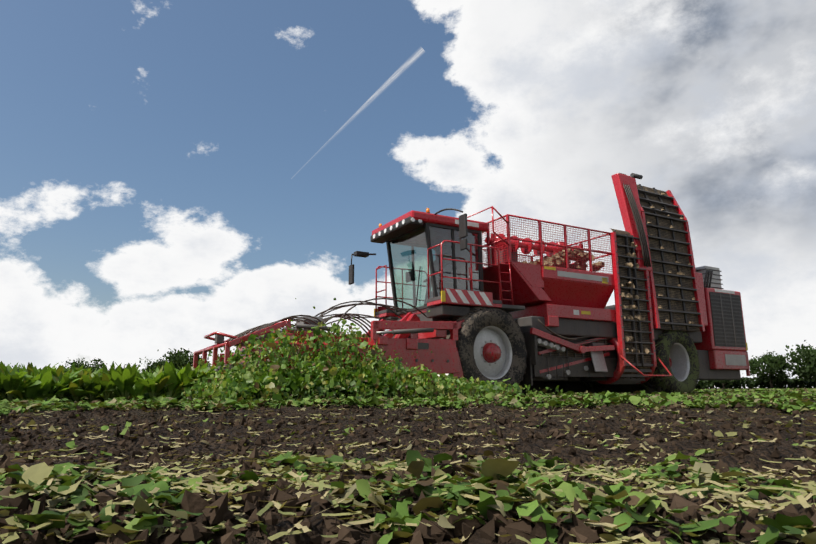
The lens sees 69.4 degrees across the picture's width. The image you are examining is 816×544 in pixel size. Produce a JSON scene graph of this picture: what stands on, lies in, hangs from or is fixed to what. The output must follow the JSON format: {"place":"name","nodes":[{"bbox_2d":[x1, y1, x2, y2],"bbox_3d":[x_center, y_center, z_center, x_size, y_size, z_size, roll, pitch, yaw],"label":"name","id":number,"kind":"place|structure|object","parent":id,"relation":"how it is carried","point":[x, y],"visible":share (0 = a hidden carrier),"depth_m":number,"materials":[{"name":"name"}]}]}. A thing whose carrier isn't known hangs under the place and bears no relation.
{"place":"outdoors","nodes":[
{"label":"outdoors","id":0,"kind":"place"},
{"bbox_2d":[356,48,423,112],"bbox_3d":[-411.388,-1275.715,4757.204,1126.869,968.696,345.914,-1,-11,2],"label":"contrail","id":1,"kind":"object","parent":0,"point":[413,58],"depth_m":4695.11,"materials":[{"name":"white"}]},
{"bbox_2d":[0,387,815,543],"bbox_3d":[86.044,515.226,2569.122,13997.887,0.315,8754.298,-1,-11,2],"label":"field ground","id":2,"kind":"structure","parent":0,"point":[787,449],"depth_m":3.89,"materials":[{"name":"soil"}]},
{"bbox_2d":[65,357,110,372],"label":"tree","id":3,"kind":"object","parent":2,"relation":"on","point":[79,364],"depth_m":130.29,"materials":[{"name":"green plant"}]},
{"bbox_2d":[139,348,182,372],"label":"tree","id":4,"kind":"object","parent":2,"relation":"on","point":[154,365],"depth_m":126.17,"materials":[{"name":"green plant"}]},
{"bbox_2d":[157,348,210,369],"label":"tree","id":5,"kind":"object","parent":2,"relation":"on","point":[181,359],"depth_m":122.16,"materials":[{"name":"green plant"}]},
{"bbox_2d":[0,355,431,404],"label":"beet crop plants","id":6,"kind":"object","parent":2,"relation":"on","point":[73,384],"visible":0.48,"depth_m":8.92,"materials":[{"name":"green plant"}]},
{"bbox_2d":[174,298,576,403],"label":"flying leaves","id":7,"kind":"object","parent":2,"relation":"on","point":[221,384],"visible":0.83,"depth_m":9.39,"materials":[{"name":"green plant"}]},
{"bbox_2d":[0,388,815,543],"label":"leaf litter","id":8,"kind":"object","parent":2,"relation":"on","point":[37,479],"visible":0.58,"depth_m":1.70,"materials":[{"name":"green plant"}]},
{"bbox_2d":[193,173,749,394],"bbox_3d":[2.638,0.172,14.780,15.110,6.040,3.687,6,-13,-30],"label":"beet harvester","id":9,"kind":"object","parent":2,"relation":"on","point":[671,320],"visible":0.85,"depth_m":13.98,"materials":[{"name":"metal"}]},
{"bbox_2d":[710,380,738,388],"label":"tree","id":10,"kind":"object","parent":2,"relation":"on","point":[728,382],"depth_m":134.27,"materials":[{"name":"green plant"}]},
{"bbox_2d":[695,377,815,388],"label":"hedge","id":11,"kind":"object","parent":2,"relation":"on","point":[749,383],"visible":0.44,"depth_m":134.96,"materials":[{"name":"green plant"}]},
{"bbox_2d":[749,351,793,388],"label":"tree","id":12,"kind":"object","parent":2,"relation":"on","point":[781,365],"depth_m":128.84,"materials":[{"name":"green plant"}]},
{"bbox_2d":[785,340,815,384],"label":"tree","id":13,"kind":"object","parent":2,"relation":"on","point":[807,364],"depth_m":126.57,"materials":[{"name":"green plant"}]},
{"bbox_2d":[0,0,815,387],"label":"sky","id":14,"kind":"structure","parent":0,"point":[174,174],"materials":[{"name":"blue"}]}
]}

